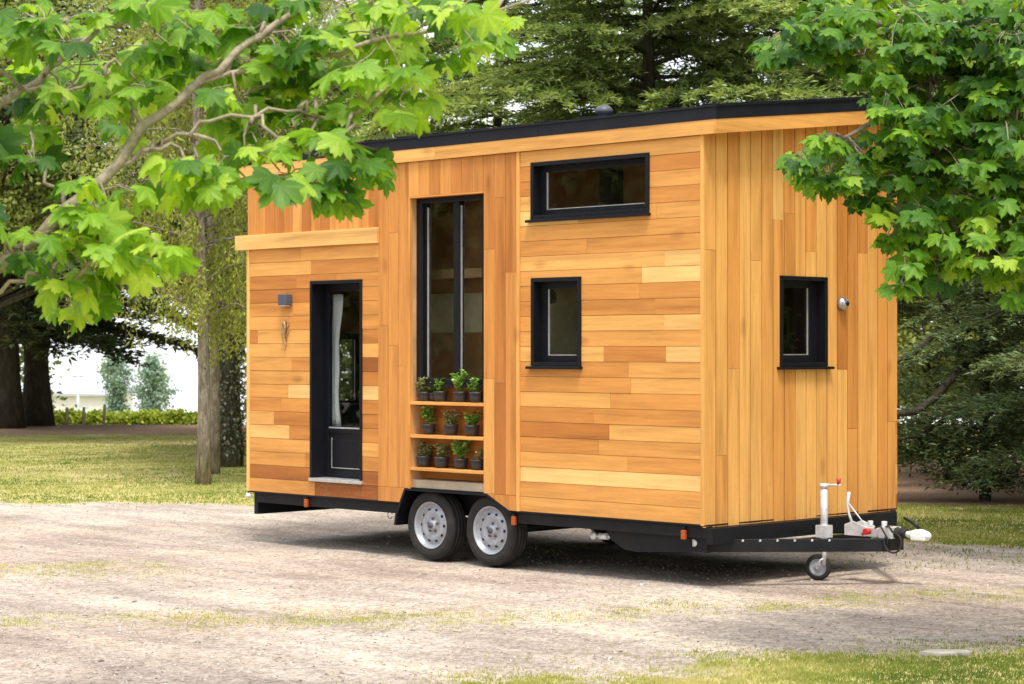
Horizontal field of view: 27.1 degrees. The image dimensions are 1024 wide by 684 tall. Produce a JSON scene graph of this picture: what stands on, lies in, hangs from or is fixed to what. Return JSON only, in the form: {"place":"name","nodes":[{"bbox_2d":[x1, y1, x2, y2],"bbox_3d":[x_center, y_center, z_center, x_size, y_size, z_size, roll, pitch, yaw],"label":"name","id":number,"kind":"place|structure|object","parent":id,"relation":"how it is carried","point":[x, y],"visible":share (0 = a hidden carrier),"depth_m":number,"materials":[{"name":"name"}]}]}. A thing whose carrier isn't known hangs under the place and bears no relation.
{"place":"outdoors","nodes":[
{"label":"outdoors","id":0,"kind":"place"},
{"bbox_2d":[0,425,1023,683],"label":"ground","id":1,"kind":"structure","parent":0,"point":[114,515],"depth_m":15.71,"materials":[{"name":"beige gravel"}]},
{"bbox_2d":[54,409,64,424],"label":"grapevine","id":2,"kind":"object","parent":1,"relation":"on","point":[56,414],"visible":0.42,"depth_m":60.87,"materials":[{"name":"green plant"}]},
{"bbox_2d":[65,407,68,424],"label":"vineyard post","id":3,"kind":"object","parent":1,"relation":"on","point":[66,416],"visible":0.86,"depth_m":59.46,"materials":[{"name":"brown wood"}]},
{"bbox_2d":[56,407,81,424],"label":"grapevine","id":4,"kind":"object","parent":1,"relation":"on","point":[71,411],"visible":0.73,"depth_m":60.85,"materials":[{"name":"green plant"}]},
{"bbox_2d":[22,385,137,423],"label":"farm building","id":5,"kind":"structure","parent":1,"relation":"on","point":[92,397],"depth_m":117.99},
{"bbox_2d":[72,371,88,410],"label":"utility pole","id":6,"kind":"object","parent":1,"relation":"on","point":[77,375],"visible":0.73,"depth_m":99.95,"materials":[{"name":"white"}]},
{"bbox_2d":[0,6,167,428],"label":"conifer tree","id":7,"kind":"object","parent":1,"relation":"on","point":[12,415],"visible":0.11,"depth_m":49.20,"materials":[{"name":"green plant"}]},
{"bbox_2d":[82,407,85,424],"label":"vineyard post","id":8,"kind":"object","parent":1,"relation":"on","point":[83,416],"visible":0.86,"depth_m":59.46,"materials":[{"name":"brown wood"}]},
{"bbox_2d":[72,411,100,424],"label":"grapevine","id":9,"kind":"object","parent":1,"relation":"on","point":[87,419],"visible":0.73,"depth_m":60.84,"materials":[{"name":"green plant"}]},
{"bbox_2d":[87,409,112,424],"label":"grapevine","id":10,"kind":"object","parent":1,"relation":"on","point":[96,414],"visible":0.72,"depth_m":60.87,"materials":[{"name":"green plant"}]},
{"bbox_2d":[102,404,105,424],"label":"vineyard post","id":11,"kind":"object","parent":1,"relation":"on","point":[104,414],"visible":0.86,"depth_m":59.46,"materials":[{"name":"brown wood"}]},
{"bbox_2d":[0,5,209,425],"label":"conifer tree","id":12,"kind":"object","parent":1,"relation":"on","point":[37,403],"visible":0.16,"depth_m":50.76,"materials":[{"name":"green plant"}]},
{"bbox_2d":[96,410,125,424],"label":"grapevine","id":13,"kind":"object","parent":1,"relation":"on","point":[113,418],"visible":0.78,"depth_m":60.84,"materials":[{"name":"green plant"}]},
{"bbox_2d":[94,354,135,413],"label":"poplar tree","id":14,"kind":"object","parent":1,"relation":"on","point":[117,390],"visible":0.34,"depth_m":111.68,"materials":[{"name":"green plant"}]},
{"bbox_2d":[114,409,144,424],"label":"grapevine","id":15,"kind":"object","parent":1,"relation":"on","point":[129,418],"visible":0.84,"depth_m":60.83,"materials":[{"name":"green plant"}]},
{"bbox_2d":[0,0,262,302],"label":"broadleaf tree","id":16,"kind":"object","parent":1,"relation":"on","point":[8,87],"visible":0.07,"depth_m":40.87,"materials":[{"name":"green plant"}]},
{"bbox_2d":[0,0,296,307],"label":"broadleaf tree","id":17,"kind":"object","parent":1,"relation":"on","point":[28,290],"visible":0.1,"depth_m":40.30,"materials":[{"name":"green plant"}]},
{"bbox_2d":[134,408,165,424],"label":"grapevine","id":18,"kind":"object","parent":1,"relation":"on","point":[144,419],"visible":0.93,"depth_m":60.84,"materials":[{"name":"green plant"}]},
{"bbox_2d":[129,350,181,413],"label":"poplar tree","id":19,"kind":"object","parent":1,"relation":"on","point":[155,374],"visible":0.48,"depth_m":111.72,"materials":[{"name":"green plant"}]},
{"bbox_2d":[146,411,175,424],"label":"grapevine","id":20,"kind":"object","parent":1,"relation":"on","point":[161,418],"visible":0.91,"depth_m":60.82,"materials":[{"name":"green plant"}]},
{"bbox_2d":[8,0,338,450],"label":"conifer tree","id":21,"kind":"object","parent":1,"relation":"on","point":[66,269],"visible":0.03,"depth_m":35.59,"materials":[{"name":"green plant"}]},
{"bbox_2d":[24,0,323,473],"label":"drooping tree","id":22,"kind":"object","parent":1,"relation":"on","point":[215,412],"visible":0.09,"depth_m":31.09,"materials":[{"name":"green plant"}]},
{"bbox_2d":[165,407,191,424],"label":"grapevine","id":23,"kind":"object","parent":1,"relation":"on","point":[179,412],"visible":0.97,"depth_m":60.87,"materials":[{"name":"green plant"}]},
{"bbox_2d":[176,410,197,424],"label":"grapevine","id":24,"kind":"object","parent":1,"relation":"on","point":[192,419],"visible":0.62,"depth_m":60.85,"materials":[{"name":"green plant"}]},
{"bbox_2d":[59,0,336,484],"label":"drooping tree","id":25,"kind":"object","parent":1,"relation":"on","point":[204,313],"visible":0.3,"depth_m":28.47,"materials":[{"name":"green plant"}]},
{"bbox_2d":[60,0,399,466],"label":"ivy clad tree","id":26,"kind":"object","parent":1,"relation":"on","point":[232,452],"visible":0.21,"depth_m":32.84,"materials":[{"name":"green plant"}]},
{"bbox_2d":[0,0,529,335],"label":"maple tree","id":27,"kind":"object","parent":1,"relation":"on","point":[294,74],"visible":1,"depth_m":9.07,"materials":[{"name":"green plant"}]},
{"bbox_2d":[138,0,481,342],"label":"broadleaf tree","id":28,"kind":"object","parent":1,"relation":"on","point":[370,116],"depth_m":42.84,"materials":[{"name":"green plant"}]},
{"bbox_2d":[261,19,519,141],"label":"broadleaf tree","id":29,"kind":"object","parent":1,"relation":"on","point":[402,132],"visible":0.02,"depth_m":40.80,"materials":[{"name":"green plant"}]},
{"bbox_2d":[311,0,668,135],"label":"cedar tree","id":30,"kind":"object","parent":1,"relation":"on","point":[445,43],"visible":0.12,"depth_m":37.29,"materials":[{"name":"green plant"}]},
{"bbox_2d":[464,113,524,128],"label":"broadleaf tree","id":31,"kind":"object","parent":1,"relation":"on","point":[505,121],"depth_m":46.67,"materials":[{"name":"green plant"}]},
{"bbox_2d":[16,0,1023,424],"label":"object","id":32,"kind":"object","parent":1,"relation":"on","point":[344,368],"visible":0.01,"depth_m":57.23,"materials":[{"name":"green plant"}]},
{"bbox_2d":[235,96,930,579],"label":"tiny house","id":33,"kind":"structure","parent":1,"relation":"on","point":[645,380],"depth_m":17.23,"materials":[{"name":"brown wood"}]},
{"bbox_2d":[332,294,342,426],"bbox_3d":[-1.619,0.173,19.409,0.035,1.210,0.237,0,0,-45],"label":"curtain","id":34,"kind":"object","parent":33,"relation":"hanging from","point":[337,306],"visible":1,"depth_m":19.38,"materials":[{"name":"fabric"}]},
{"bbox_2d":[325,284,358,477],"bbox_3d":[-1.455,0.350,19.151,0.044,1.743,0.656,0,0,-45],"label":"door","id":35,"kind":"structure","parent":33,"relation":"in","point":[342,444],"depth_m":19.28,"materials":[{"name":"metal"}]},
{"bbox_2d":[340,334,358,402],"bbox_3d":[-1.637,0.273,20.703,0.370,0.700,0.136,0,0,-45],"label":"window","id":36,"kind":"structure","parent":33,"relation":"in","point":[354,338],"depth_m":20.78,"materials":[{"name":"black glass"}]},
{"bbox_2d":[415,376,431,400],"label":"potted plant","id":37,"kind":"object","parent":33,"relation":"on","point":[423,396],"visible":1,"depth_m":18.28,"materials":[{"name":"green plant"}]},
{"bbox_2d":[416,442,433,466],"bbox_3d":[-0.752,0.967,18.316,0.143,0.213,0.184,0,0,-45],"label":"potted plant","id":38,"kind":"object","parent":33,"relation":"on","point":[424,459],"visible":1,"depth_m":18.28,"materials":[{"name":"green plant"}]},
{"bbox_2d":[420,406,436,434],"bbox_3d":[-0.713,0.670,18.281,0.162,0.246,0.162,0,0,-7],"label":"potted plant","id":39,"kind":"object","parent":33,"relation":"on","point":[428,428],"visible":1,"depth_m":18.24,"materials":[{"name":"green plant"}]},
{"bbox_2d":[428,377,440,400],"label":"potted plant","id":40,"kind":"object","parent":33,"relation":"on","point":[431,395],"visible":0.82,"depth_m":18.27,"materials":[{"name":"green plant"}]},
{"bbox_2d":[433,378,448,401],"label":"potted plant","id":41,"kind":"object","parent":33,"relation":"on","point":[441,395],"visible":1,"depth_m":18.12,"materials":[{"name":"green plant"}]},
{"bbox_2d":[433,443,450,467],"bbox_3d":[-0.592,0.965,18.159,0.168,0.217,0.164,0,0,-45],"label":"potted plant","id":42,"kind":"object","parent":33,"relation":"on","point":[441,458],"visible":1,"depth_m":18.11,"materials":[{"name":"green plant"}]},
{"bbox_2d":[441,409,460,434],"bbox_3d":[-0.523,0.682,18.072,0.151,0.221,0.216,0,0,-45],"label":"potted plant","id":43,"kind":"object","parent":33,"relation":"on","point":[449,427],"visible":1,"depth_m":18.04,"materials":[{"name":"green plant"}]},
{"bbox_2d":[416,194,485,387],"bbox_3d":[-0.477,-0.427,18.081,0.117,1.619,0.905,0,0,-45],"label":"window","id":44,"kind":"structure","parent":33,"relation":"in","point":[423,206],"depth_m":18.27,"materials":[{"name":"black metal"}]},
{"bbox_2d":[450,369,469,401],"bbox_3d":[-0.438,0.368,18.006,0.181,0.279,0.194,0,0,-29],"label":"potted plant","id":45,"kind":"object","parent":33,"relation":"on","point":[460,395],"visible":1,"depth_m":17.96,"materials":[{"name":"green plant"}]},
{"bbox_2d":[451,439,471,468],"bbox_3d":[-0.430,0.938,17.985,0.179,0.270,0.206,0,0,-11],"label":"potted plant","id":46,"kind":"object","parent":33,"relation":"on","point":[462,461],"visible":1,"depth_m":17.95,"materials":[{"name":"green plant"}]},
{"bbox_2d":[462,410,481,435],"bbox_3d":[-0.348,0.681,17.892,0.164,0.221,0.147,0,0,27],"label":"potted plant","id":47,"kind":"object","parent":33,"relation":"on","point":[471,429],"visible":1,"depth_m":17.86,"materials":[{"name":"green plant"}]},
{"bbox_2d":[466,377,483,402],"bbox_3d":[-0.299,0.402,17.860,0.164,0.210,0.151,0,0,-45],"label":"potted plant","id":48,"kind":"object","parent":33,"relation":"on","point":[476,397],"visible":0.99,"depth_m":17.82,"materials":[{"name":"green plant"}]},
{"bbox_2d":[470,448,483,469],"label":"potted plant","id":49,"kind":"object","parent":33,"relation":"on","point":[477,464],"visible":0.91,"depth_m":17.80,"materials":[{"name":"green plant"}]},
{"bbox_2d":[550,289,556,303],"bbox_3d":[0.319,-0.433,17.914,0.120,0.230,0.120,0,0,-45],"label":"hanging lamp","id":50,"kind":"object","parent":33,"relation":"hanging from","point":[553,297],"visible":0.43,"depth_m":17.87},
{"bbox_2d":[525,276,583,368],"bbox_3d":[0.379,-0.150,17.133,0.175,0.738,0.599,0,0,-45],"label":"window","id":51,"kind":"structure","parent":33,"relation":"in","point":[541,358],"depth_m":17.26,"materials":[{"name":"black glass"}]},
{"bbox_2d":[525,152,651,222],"bbox_3d":[0.632,-1.215,16.883,0.175,0.488,1.324,0,0,-45],"label":"window","id":52,"kind":"structure","parent":33,"relation":"in","point":[539,211],"depth_m":16.94,"materials":[{"name":"black metal"}]},
{"bbox_2d":[784,306,801,353],"bbox_3d":[2.259,0.022,17.440,0.232,0.635,0.321,0,0,20],"label":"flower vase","id":53,"kind":"object","parent":33,"relation":"in","point":[788,333],"visible":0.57,"depth_m":17.46,"materials":[{"name":"black plant"}]},
{"bbox_2d":[777,275,834,369],"bbox_3d":[2.284,-0.151,16.896,0.694,0.737,0.175,0,0,-45],"label":"window","id":54,"kind":"structure","parent":33,"relation":"in","point":[816,354],"depth_m":17.04,"materials":[{"name":"black metal"}]},
{"bbox_2d":[289,625,1023,683],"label":"verge grass","id":55,"kind":"structure","parent":1,"relation":"on","point":[905,664],"depth_m":11.92,"materials":[{"name":"green plant"}]},
{"bbox_2d":[351,0,973,310],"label":"cedar tree","id":56,"kind":"object","parent":1,"relation":"on","point":[733,81],"visible":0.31,"depth_m":30.37,"materials":[{"name":"green plant"}]},
{"bbox_2d":[529,0,1021,337],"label":"cedar tree","id":57,"kind":"object","parent":1,"relation":"on","point":[908,307],"visible":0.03,"depth_m":34.16,"materials":[{"name":"green plant"}]},
{"bbox_2d":[743,0,1023,313],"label":"maple tree","id":58,"kind":"object","parent":1,"relation":"on","point":[967,59],"visible":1,"depth_m":11.73,"materials":[{"name":"green plant"}]},
{"bbox_2d":[919,649,971,656],"bbox_3d":[2.555,1.834,12.536,0.310,0.032,0.140,0,0,9],"label":"flat stone","id":59,"kind":"object","parent":1,"relation":"on","point":[939,652],"visible":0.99,"depth_m":12.50,"materials":[{"name":"beige stone"}]},
{"bbox_2d":[897,263,1023,500],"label":"cedar tree","id":60,"kind":"object","parent":1,"relation":"on","point":[940,439],"visible":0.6,"depth_m":25.21,"materials":[{"name":"green plant"}]},
{"bbox_2d":[897,152,1023,493],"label":"cedar tree","id":61,"kind":"object","parent":1,"relation":"on","point":[980,408],"visible":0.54,"depth_m":23.85,"materials":[{"name":"green plant"}]},
{"bbox_2d":[897,152,1023,460],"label":"cedar tree","id":62,"kind":"object","parent":1,"relation":"on","point":[909,364],"visible":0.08,"depth_m":28.09,"materials":[{"name":"green plant"}]},
{"bbox_2d":[897,177,1023,425],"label":"broadleaf tree","id":63,"kind":"object","parent":1,"relation":"on","point":[902,338],"visible":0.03,"depth_m":48.56,"materials":[{"name":"green plant"}]},
{"bbox_2d":[917,0,1021,447],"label":"broadleaf tree","id":64,"kind":"object","parent":1,"relation":"on","point":[965,2],"depth_m":37.85,"materials":[{"name":"green plant"}]},
{"bbox_2d":[0,430,1023,570],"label":"lawn grass","id":65,"kind":"structure","parent":0,"point":[952,511],"depth_m":26.87,"materials":[{"name":"green plant"}]},
{"bbox_2d":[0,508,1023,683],"bbox_3d":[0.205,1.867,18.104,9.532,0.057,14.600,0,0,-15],"label":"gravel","id":66,"kind":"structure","parent":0,"point":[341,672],"depth_m":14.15,"materials":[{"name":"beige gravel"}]},
{"bbox_2d":[0,558,1023,632],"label":"sparse grass","id":67,"kind":"structure","parent":0,"point":[449,620],"depth_m":14.60,"materials":[{"name":"green plant"}]},
{"bbox_2d":[19,0,1023,424],"label":"sky","id":68,"kind":"structure","parent":0,"point":[185,369],"materials":[{"name":"white"}]}
]}

